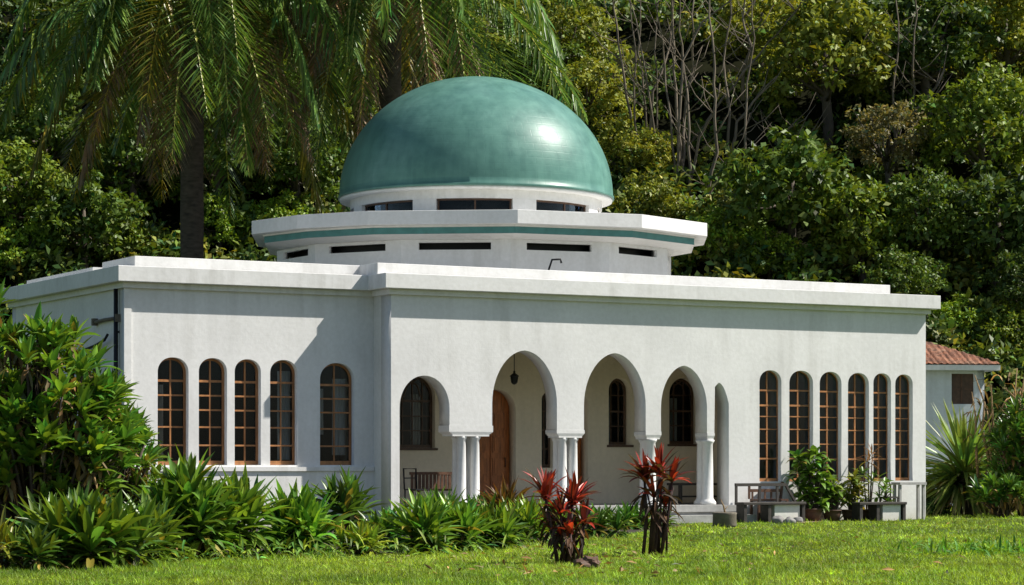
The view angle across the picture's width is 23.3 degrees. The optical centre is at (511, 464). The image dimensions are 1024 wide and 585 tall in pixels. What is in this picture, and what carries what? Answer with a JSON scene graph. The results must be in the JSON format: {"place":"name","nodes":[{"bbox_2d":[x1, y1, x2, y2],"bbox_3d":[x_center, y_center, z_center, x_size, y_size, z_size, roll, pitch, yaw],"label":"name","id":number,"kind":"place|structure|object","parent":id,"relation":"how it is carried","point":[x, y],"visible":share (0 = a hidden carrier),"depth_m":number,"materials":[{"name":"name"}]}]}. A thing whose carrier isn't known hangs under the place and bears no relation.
{"place":"outdoors","nodes":[
{"label":"outdoors","id":0,"kind":"place"},
{"bbox_2d":[0,0,1023,508],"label":"hill","id":1,"kind":"structure","parent":0,"point":[170,212],"depth_m":109.03,"materials":[{"name":"plant"}]},
{"bbox_2d":[0,215,65,284],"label":"bush","id":2,"kind":"object","parent":1,"relation":"on","point":[10,235],"visible":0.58,"depth_m":96.31,"materials":[{"name":"green plant"}]},
{"bbox_2d":[0,136,73,245],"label":"tree","id":3,"kind":"object","parent":1,"relation":"on","point":[15,169],"visible":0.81,"depth_m":97.32,"materials":[{"name":"green plant"}]},
{"bbox_2d":[0,0,87,126],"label":"tree","id":4,"kind":"object","parent":1,"relation":"on","point":[43,12],"visible":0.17,"depth_m":106.57,"materials":[{"name":"green plant"}]},
{"bbox_2d":[0,66,115,177],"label":"tree","id":5,"kind":"object","parent":1,"relation":"on","point":[30,130],"visible":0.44,"depth_m":100.88,"materials":[{"name":"green plant"}]},
{"bbox_2d":[23,168,151,268],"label":"tree","id":6,"kind":"object","parent":1,"relation":"on","point":[57,209],"visible":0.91,"depth_m":96.25,"materials":[{"name":"green plant"}]},
{"bbox_2d":[67,91,180,216],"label":"tree","id":7,"kind":"object","parent":1,"relation":"on","point":[132,159],"visible":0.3,"depth_m":99.78,"materials":[{"name":"green plant"}]},
{"bbox_2d":[94,214,160,258],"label":"bush","id":8,"kind":"object","parent":1,"relation":"on","point":[140,232],"visible":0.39,"depth_m":97.99,"materials":[{"name":"green plant"}]},
{"bbox_2d":[54,0,218,139],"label":"tree","id":9,"kind":"object","parent":1,"relation":"on","point":[64,1],"visible":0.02,"depth_m":105.16,"materials":[{"name":"green plant"}]},
{"bbox_2d":[136,82,293,232],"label":"tree","id":10,"kind":"object","parent":1,"relation":"on","point":[206,166],"visible":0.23,"depth_m":100.01,"materials":[{"name":"green plant"}]},
{"bbox_2d":[204,192,264,252],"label":"bush","id":11,"kind":"object","parent":1,"relation":"on","point":[222,235],"visible":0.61,"depth_m":99.40,"materials":[{"name":"green plant"}]},
{"bbox_2d":[245,188,313,222],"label":"bush","id":12,"kind":"object","parent":1,"relation":"on","point":[272,207],"visible":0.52,"depth_m":100.07,"materials":[{"name":"green plant"}]},
{"bbox_2d":[243,103,347,201],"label":"tree","id":13,"kind":"object","parent":1,"relation":"on","point":[326,178],"visible":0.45,"depth_m":100.57,"materials":[{"name":"green plant"}]},
{"bbox_2d":[266,45,378,142],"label":"tree","id":14,"kind":"object","parent":1,"relation":"on","point":[347,110],"visible":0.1,"depth_m":103.78,"materials":[{"name":"green plant"}]},
{"bbox_2d":[361,0,495,86],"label":"tree","id":15,"kind":"object","parent":1,"relation":"on","point":[443,69],"visible":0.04,"depth_m":106.95,"materials":[{"name":"green plant"}]},
{"bbox_2d":[414,0,544,64],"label":"tree","id":16,"kind":"object","parent":1,"relation":"on","point":[501,27],"visible":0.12,"depth_m":105.53,"materials":[{"name":"green plant"}]},
{"bbox_2d":[0,0,1023,473],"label":"forest","id":17,"kind":"object","parent":1,"relation":"on","point":[940,330],"visible":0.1,"depth_m":99.64,"materials":[{"name":"green plant"}]},
{"bbox_2d":[471,30,596,102],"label":"tree","id":18,"kind":"object","parent":1,"relation":"on","point":[578,51],"visible":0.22,"depth_m":105.34,"materials":[{"name":"green plant"}]},
{"bbox_2d":[511,0,628,73],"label":"tree","id":19,"kind":"object","parent":1,"relation":"on","point":[589,17],"visible":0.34,"depth_m":107.51,"materials":[{"name":"green plant"}]},
{"bbox_2d":[542,54,643,131],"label":"tree","id":20,"kind":"object","parent":1,"relation":"on","point":[595,85],"visible":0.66,"depth_m":104.61,"materials":[{"name":"green plant"}]},
{"bbox_2d":[584,0,666,184],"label":"bare tree","id":21,"kind":"object","parent":1,"relation":"on","point":[623,74],"visible":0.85,"depth_m":103.38,"materials":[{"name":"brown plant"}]},
{"bbox_2d":[591,112,676,185],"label":"bush","id":22,"kind":"object","parent":1,"relation":"on","point":[655,154],"visible":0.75,"depth_m":102.59,"materials":[{"name":"green plant"}]},
{"bbox_2d":[621,0,672,144],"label":"bare tree","id":23,"kind":"object","parent":1,"relation":"on","point":[645,74],"visible":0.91,"depth_m":102.80,"materials":[{"name":"grey plant"}]},
{"bbox_2d":[611,0,683,166],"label":"bare tree","id":24,"kind":"object","parent":1,"relation":"on","point":[652,98],"visible":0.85,"depth_m":103.58,"materials":[{"name":"grey plant"}]},
{"bbox_2d":[611,171,691,219],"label":"bush","id":25,"kind":"object","parent":1,"relation":"on","point":[663,190],"visible":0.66,"depth_m":99.05,"materials":[{"name":"green plant"}]},
{"bbox_2d":[646,0,710,185],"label":"bare tree","id":26,"kind":"object","parent":1,"relation":"on","point":[683,154],"visible":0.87,"depth_m":103.34,"materials":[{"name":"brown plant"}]},
{"bbox_2d":[630,0,731,195],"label":"bare tree","id":27,"kind":"object","parent":1,"relation":"on","point":[679,112],"visible":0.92,"depth_m":102.17,"materials":[{"name":"grey plant"}]},
{"bbox_2d":[663,0,742,200],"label":"bare tree","id":28,"kind":"object","parent":1,"relation":"on","point":[691,168],"visible":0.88,"depth_m":102.26,"materials":[{"name":"grey plant"}]},
{"bbox_2d":[671,203,753,274],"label":"bush","id":29,"kind":"object","parent":1,"relation":"on","point":[709,218],"visible":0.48,"depth_m":96.80,"materials":[{"name":"green plant"}]},
{"bbox_2d":[677,0,771,194],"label":"bare tree","id":30,"kind":"object","parent":1,"relation":"on","point":[714,124],"visible":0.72,"depth_m":100.46,"materials":[{"name":"grey plant"}]},
{"bbox_2d":[700,0,789,186],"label":"bare tree","id":31,"kind":"object","parent":1,"relation":"on","point":[742,116],"visible":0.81,"depth_m":103.74,"materials":[{"name":"grey plant"}]},
{"bbox_2d":[689,0,805,156],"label":"bare tree","id":32,"kind":"object","parent":1,"relation":"on","point":[742,74],"visible":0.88,"depth_m":104.96,"materials":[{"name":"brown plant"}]},
{"bbox_2d":[729,0,778,166],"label":"bare tree","id":33,"kind":"object","parent":1,"relation":"on","point":[746,103],"visible":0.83,"depth_m":102.51,"materials":[{"name":"grey plant"}]},
{"bbox_2d":[707,0,812,100],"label":"tree","id":34,"kind":"object","parent":1,"relation":"on","point":[736,19],"visible":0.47,"depth_m":109.80,"materials":[{"name":"green plant"}]},
{"bbox_2d":[726,224,814,280],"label":"bush","id":35,"kind":"object","parent":1,"relation":"on","point":[778,241],"visible":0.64,"depth_m":96.44,"materials":[{"name":"green plant"}]},
{"bbox_2d":[702,126,867,271],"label":"tree","id":36,"kind":"object","parent":1,"relation":"on","point":[790,197],"visible":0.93,"depth_m":96.25,"materials":[{"name":"green plant"}]},
{"bbox_2d":[748,0,907,155],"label":"tree","id":37,"kind":"object","parent":1,"relation":"on","point":[826,35],"visible":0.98,"depth_m":104.91,"materials":[{"name":"green plant"}]},
{"bbox_2d":[807,176,922,282],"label":"tree","id":38,"kind":"object","parent":1,"relation":"on","point":[863,236],"visible":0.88,"depth_m":95.82,"materials":[{"name":"green plant"}]},
{"bbox_2d":[838,97,934,186],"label":"tree","id":39,"kind":"object","parent":1,"relation":"on","point":[864,136],"visible":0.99,"depth_m":102.14,"materials":[{"name":"green plant"}]},
{"bbox_2d":[852,244,949,317],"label":"tree","id":40,"kind":"object","parent":1,"relation":"on","point":[908,275],"visible":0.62,"depth_m":93.69,"materials":[{"name":"green plant"}]},
{"bbox_2d":[885,0,952,165],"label":"bare tree","id":41,"kind":"object","parent":1,"relation":"on","point":[937,82],"visible":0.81,"depth_m":105.00,"materials":[{"name":"grey plant"}]},
{"bbox_2d":[839,0,1013,122],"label":"tree","id":42,"kind":"object","parent":1,"relation":"on","point":[927,49],"visible":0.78,"depth_m":106.35,"materials":[{"name":"green plant"}]},
{"bbox_2d":[856,164,998,279],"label":"tree","id":43,"kind":"object","parent":1,"relation":"on","point":[910,194],"visible":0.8,"depth_m":95.83,"materials":[{"name":"green plant"}]},
{"bbox_2d":[926,291,989,346],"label":"bush","id":44,"kind":"object","parent":1,"relation":"on","point":[951,307],"visible":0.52,"depth_m":93.29,"materials":[{"name":"green plant"}]},
{"bbox_2d":[908,52,1023,180],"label":"tree","id":45,"kind":"object","parent":1,"relation":"on","point":[967,139],"visible":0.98,"depth_m":101.03,"materials":[{"name":"green plant"}]},
{"bbox_2d":[919,159,1023,295],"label":"tree","id":46,"kind":"object","parent":1,"relation":"on","point":[1008,207],"visible":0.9,"depth_m":95.47,"materials":[{"name":"green plant"}]},
{"bbox_2d":[947,0,1023,107],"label":"tree","id":47,"kind":"object","parent":1,"relation":"on","point":[1003,11],"visible":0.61,"depth_m":107.83,"materials":[{"name":"green plant"}]},
{"bbox_2d":[968,297,1023,354],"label":"bush","id":48,"kind":"object","parent":1,"relation":"on","point":[995,326],"visible":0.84,"depth_m":92.68,"materials":[{"name":"green plant"}]},
{"bbox_2d":[972,244,1023,317],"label":"tree","id":49,"kind":"object","parent":1,"relation":"on","point":[1007,264],"visible":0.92,"depth_m":93.76,"materials":[{"name":"green plant"}]},
{"bbox_2d":[0,507,1023,584],"bbox_3d":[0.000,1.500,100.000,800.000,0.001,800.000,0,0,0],"label":"ground","id":50,"kind":"structure","parent":0,"point":[884,528],"depth_m":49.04,"materials":[{"name":"plant"}]},
{"bbox_2d":[0,504,31,569],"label":"strap leaf plant","id":51,"kind":"object","parent":50,"relation":"on","point":[4,534],"visible":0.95,"depth_m":35.34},
{"bbox_2d":[0,520,76,570],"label":"strap leaf plant","id":52,"kind":"object","parent":50,"relation":"on","point":[36,543],"visible":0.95,"depth_m":35.27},
{"bbox_2d":[0,0,381,258],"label":"palm tree","id":53,"kind":"object","parent":50,"relation":"on","point":[201,26],"visible":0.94,"depth_m":73.99,"materials":[{"name":"green plant"}]},
{"bbox_2d":[3,517,673,566],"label":"undergrowth","id":54,"kind":"object","parent":50,"relation":"on","point":[303,546],"visible":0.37,"depth_m":39.62,"materials":[{"name":"green plant"}]},
{"bbox_2d":[3,524,682,562],"bbox_3d":[-7.396,1.496,48.744,23.288,0.001,28.763,0,0,0],"label":"planting bed","id":55,"kind":"object","parent":50,"relation":"on","point":[632,531],"visible":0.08,"depth_m":47.65,"materials":[{"name":"soil"}]},
{"bbox_2d":[0,301,152,534],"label":"broadleaf shrub","id":56,"kind":"object","parent":55,"relation":"on","point":[42,453],"visible":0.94,"depth_m":38.88,"materials":[{"name":"green plant"}]},
{"bbox_2d":[1,480,183,568],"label":"strap leaf plant","id":57,"kind":"object","parent":55,"relation":"on","point":[96,524],"visible":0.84,"depth_m":35.99,"materials":[{"name":"plant"}]},
{"bbox_2d":[67,403,171,542],"bbox_3d":[-6.810,0.163,41.509,2.483,2.718,2.156,0,0,0],"label":"broadleaf shrub","id":58,"kind":"object","parent":55,"relation":"on","point":[150,454],"visible":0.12,"depth_m":41.30,"materials":[{"name":"green plant"}]},
{"bbox_2d":[118,490,199,560],"bbox_3d":[-5.659,1.128,38.716,1.714,1.480,1.654,0,0,0],"label":"strap leaf plant","id":59,"kind":"object","parent":55,"relation":"on","point":[161,512],"visible":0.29,"depth_m":38.53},
{"bbox_2d":[123,444,256,559],"bbox_3d":[-5.238,0.693,39.665,2.395,2.079,2.170,0,0,0],"label":"strap leaf plant","id":60,"kind":"object","parent":55,"relation":"on","point":[190,489],"visible":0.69,"depth_m":39.41,"materials":[{"name":"plant"}]},
{"bbox_2d":[200,462,294,557],"bbox_3d":[-4.506,0.856,40.303,2.066,1.799,1.959,0,0,0],"label":"strap leaf plant","id":61,"kind":"object","parent":55,"relation":"on","point":[252,505],"visible":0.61,"depth_m":40.12,"materials":[{"name":"plant"}]},
{"bbox_2d":[242,478,356,555],"bbox_3d":[-3.542,1.019,41.016,2.035,1.623,1.816,0,0,0],"label":"strap leaf plant","id":62,"kind":"object","parent":55,"relation":"on","point":[306,515],"visible":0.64,"depth_m":40.74,"materials":[{"name":"plant"}]},
{"bbox_2d":[309,465,384,537],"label":"strap leaf plant","id":63,"kind":"object","parent":55,"relation":"on","point":[350,496],"visible":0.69,"depth_m":50.66,"materials":[{"name":"plant"}]},
{"bbox_2d":[326,518,394,555],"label":"strap leaf plant","id":64,"kind":"object","parent":55,"relation":"on","point":[369,535],"visible":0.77,"depth_m":40.88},
{"bbox_2d":[358,506,409,550],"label":"strap leaf plant","id":65,"kind":"object","parent":55,"relation":"on","point":[376,519],"visible":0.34,"depth_m":43.39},
{"bbox_2d":[378,487,467,554],"bbox_3d":[-1.527,1.102,41.724,1.561,1.434,1.630,0,0,34],"label":"strap leaf plant","id":66,"kind":"object","parent":55,"relation":"on","point":[426,515],"visible":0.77,"depth_m":41.54,"materials":[{"name":"plant"}]},
{"bbox_2d":[415,493,506,551],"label":"strap leaf plant","id":67,"kind":"object","parent":55,"relation":"on","point":[467,516],"visible":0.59,"depth_m":42.59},
{"bbox_2d":[477,492,529,549],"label":"strap leaf plant","id":68,"kind":"object","parent":55,"relation":"on","point":[509,519],"visible":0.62,"depth_m":43.77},
{"bbox_2d":[473,473,539,535],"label":"strap leaf plant","id":69,"kind":"object","parent":55,"relation":"on","point":[505,492],"visible":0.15,"depth_m":50.64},
{"bbox_2d":[502,492,551,542],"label":"strap leaf plant","id":70,"kind":"object","parent":55,"relation":"on","point":[529,511],"visible":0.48,"depth_m":47.66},
{"bbox_2d":[603,499,650,529],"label":"strap leaf plant","id":71,"kind":"object","parent":55,"relation":"on","point":[634,511],"visible":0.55,"depth_m":57.24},
{"bbox_2d":[210,0,587,175],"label":"palm tree","id":72,"kind":"object","parent":50,"relation":"on","point":[443,19],"visible":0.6,"depth_m":76.07,"materials":[{"name":"green plant"}]},
{"bbox_2d":[2,76,940,526],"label":"mosque","id":73,"kind":"structure","parent":50,"relation":"on","point":[428,284],"depth_m":65.23,"materials":[{"name":"white paint"}]},
{"bbox_2d":[158,358,185,464],"bbox_3d":[-8.149,-1.265,58.829,0.769,2.542,0.246,0,0,-29],"label":"window","id":74,"kind":"structure","parent":73,"relation":"in","point":[169,380],"depth_m":58.82,"materials":[{"name":"orange wood"}]},
{"bbox_2d":[199,358,223,464],"bbox_3d":[-7.220,-1.266,59.239,0.714,2.545,0.060,0,0,-29],"label":"window","id":75,"kind":"structure","parent":73,"relation":"in","point":[221,381],"depth_m":59.28,"materials":[{"name":"orange wood"}]},
{"bbox_2d":[235,360,257,464],"bbox_3d":[-6.438,-1.262,59.671,0.675,2.536,0.060,0,0,-29],"label":"window","id":76,"kind":"structure","parent":73,"relation":"in","point":[255,382],"depth_m":59.71,"materials":[{"name":"orange wood"}]},
{"bbox_2d":[270,360,294,464],"bbox_3d":[-5.655,-1.262,60.215,0.716,2.537,0.246,0,0,-29],"label":"window","id":77,"kind":"structure","parent":73,"relation":"in","point":[283,382],"depth_m":60.30,"materials":[{"name":"orange wood"}]},
{"bbox_2d":[320,363,350,464],"bbox_3d":[-4.419,-1.240,60.897,0.917,2.492,0.246,0,0,-29],"label":"window","id":78,"kind":"structure","parent":73,"relation":"in","point":[338,398],"depth_m":61.00,"materials":[{"name":"orange wood"}]},
{"bbox_2d":[400,377,431,447],"bbox_3d":[-2.630,-1.366,64.163,1.137,1.861,0.246,0,0,-29],"label":"window","id":79,"kind":"structure","parent":73,"relation":"in","point":[415,400],"depth_m":64.20,"materials":[{"name":"brown wood"}]},
{"bbox_2d":[409,472,451,501],"bbox_3d":[-1.788,0.615,61.859,1.500,0.870,0.460,0,0,-29],"label":"wooden bench","id":80,"kind":"object","parent":73,"relation":"on","point":[429,479],"visible":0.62,"depth_m":61.94,"materials":[{"name":"brown wood"}]},
{"bbox_2d":[479,390,508,497],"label":"door","id":81,"kind":"structure","parent":73,"relation":"in","point":[493,448],"depth_m":65.45,"materials":[{"name":"brown wood"}]},
{"bbox_2d":[609,378,625,444],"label":"window","id":82,"kind":"structure","parent":73,"relation":"in","point":[623,395],"depth_m":67.25,"materials":[{"name":"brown wood"}]},
{"bbox_2d":[669,378,692,443],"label":"window","id":83,"kind":"structure","parent":73,"relation":"in","point":[673,410],"depth_m":68.28,"materials":[{"name":"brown wood"}]},
{"bbox_2d":[759,371,777,480],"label":"window","id":84,"kind":"structure","parent":73,"relation":"in","point":[760,479],"depth_m":65.82,"materials":[{"name":"orange wood"}]},
{"bbox_2d":[789,371,809,480],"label":"window","id":85,"kind":"structure","parent":73,"relation":"in","point":[806,376],"depth_m":66.31,"materials":[{"name":"orange wood"}]},
{"bbox_2d":[820,372,837,479],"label":"window","id":86,"kind":"structure","parent":73,"relation":"in","point":[832,374],"depth_m":66.81,"materials":[{"name":"orange wood"}]},
{"bbox_2d":[848,373,864,480],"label":"window","id":87,"kind":"structure","parent":73,"relation":"in","point":[855,374],"depth_m":67.22,"materials":[{"name":"orange wood"}]},
{"bbox_2d":[873,374,887,480],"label":"window","id":88,"kind":"structure","parent":73,"relation":"in","point":[886,383],"depth_m":67.68,"materials":[{"name":"orange wood"}]},
{"bbox_2d":[895,375,908,480],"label":"window","id":89,"kind":"structure","parent":73,"relation":"in","point":[905,377],"depth_m":67.98,"materials":[{"name":"orange wood"}]},
{"bbox_2d":[54,523,1019,576],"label":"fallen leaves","id":90,"kind":"object","parent":50,"relation":"on","point":[608,562],"visible":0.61,"depth_m":36.67,"materials":[{"name":"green plant"}]},
{"bbox_2d":[518,467,606,563],"bbox_3d":[0.752,0.768,37.493,1.308,1.530,1.004,0,0,-33],"label":"red ti plant","id":91,"kind":"object","parent":50,"relation":"on","point":[568,546],"visible":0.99,"depth_m":37.46,"materials":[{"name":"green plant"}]},
{"bbox_2d":[567,502,640,538],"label":"strap leaf plant","id":92,"kind":"object","parent":50,"relation":"on","point":[602,519],"visible":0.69,"depth_m":50.72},
{"bbox_2d":[618,442,694,555],"bbox_3d":[2.412,0.576,40.660,1.180,1.901,0.927,0,0,-27],"label":"red ti plant","id":93,"kind":"object","parent":50,"relation":"on","point":[658,534],"visible":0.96,"depth_m":40.61,"materials":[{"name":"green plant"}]},
{"bbox_2d":[712,499,736,526],"bbox_3d":[5.104,1.158,59.506,0.600,0.683,0.600,0,0,0],"label":"planter","id":94,"kind":"object","parent":50,"relation":"on","point":[725,519],"visible":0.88,"depth_m":59.26,"materials":[{"name":"concrete"}]},
{"bbox_2d":[748,482,788,521],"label":"wooden chair","id":95,"kind":"object","parent":50,"relation":"on","point":[750,493],"visible":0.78,"depth_m":65.08,"materials":[{"name":"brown wood"}]},
{"bbox_2d":[734,483,805,522],"bbox_3d":[6.724,0.991,64.520,1.973,1.018,0.460,0,0,-29],"label":"garden bench","id":96,"kind":"object","parent":50,"relation":"on","point":[770,510],"visible":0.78,"depth_m":64.49,"materials":[{"name":"grey wood"}]},
{"bbox_2d":[815,473,851,520],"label":"potted plant","id":97,"kind":"object","parent":50,"relation":"on","point":[833,513],"visible":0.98,"depth_m":65.85,"materials":[{"name":"green plant"}]},
{"bbox_2d":[839,468,870,520],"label":"potted plant","id":98,"kind":"object","parent":50,"relation":"on","point":[857,489],"visible":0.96,"depth_m":66.16,"materials":[{"name":"green plant"}]},
{"bbox_2d":[847,444,887,520],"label":"potted plant","id":99,"kind":"object","parent":50,"relation":"on","point":[866,510],"visible":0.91,"depth_m":66.53,"materials":[{"name":"green plant"}]},
{"bbox_2d":[850,502,906,520],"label":"garden bench","id":100,"kind":"object","parent":50,"relation":"on","point":[879,511],"visible":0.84,"depth_m":66.14,"materials":[{"name":"grey concrete"}]},
{"bbox_2d":[891,482,926,519],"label":"pale table","id":101,"kind":"object","parent":50,"relation":"on","point":[917,484],"visible":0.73,"depth_m":67.32,"materials":[{"name":"concrete"}]},
{"bbox_2d":[887,534,1023,557],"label":"weed clump","id":102,"kind":"object","parent":50,"relation":"on","point":[982,547],"visible":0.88,"depth_m":41.50,"materials":[{"name":"green plant"}]},
{"bbox_2d":[926,342,999,505],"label":"house","id":103,"kind":"structure","parent":50,"relation":"on","point":[950,376],"depth_m":83.82,"materials":[{"name":"white paint"}]},
{"bbox_2d":[952,374,972,403],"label":"window","id":104,"kind":"structure","parent":103,"relation":"in","point":[962,384],"depth_m":84.02,"materials":[{"name":"brown wood"}]},
{"bbox_2d":[926,398,1013,515],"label":"spiky yucca","id":105,"kind":"object","parent":50,"relation":"on","point":[951,480],"visible":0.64,"depth_m":73.47,"materials":[{"name":"green plant"}]},
{"bbox_2d":[963,471,1023,517],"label":"broadleaf shrub","id":106,"kind":"object","parent":50,"relation":"on","point":[991,492],"visible":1,"depth_m":70.09,"materials":[{"name":"green plant"}]},
{"bbox_2d":[979,392,1023,515],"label":"broadleaf shrub","id":107,"kind":"object","parent":50,"relation":"on","point":[1010,453],"visible":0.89,"depth_m":71.71,"materials":[{"name":"green plant"}]},
{"bbox_2d":[964,368,1023,515],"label":"dry stalks","id":108,"kind":"object","parent":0,"point":[1020,393],"visible":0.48,"depth_m":73.20,"materials":[{"name":"plant"}]},
{"label":"gravel patch","id":109,"kind":"structure","parent":0,"visible":0},
{"bbox_2d":[785,445,837,520],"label":"potted plant","id":110,"kind":"object","parent":109,"relation":"on","point":[807,469],"visible":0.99,"depth_m":65.57,"materials":[{"name":"green plant"}]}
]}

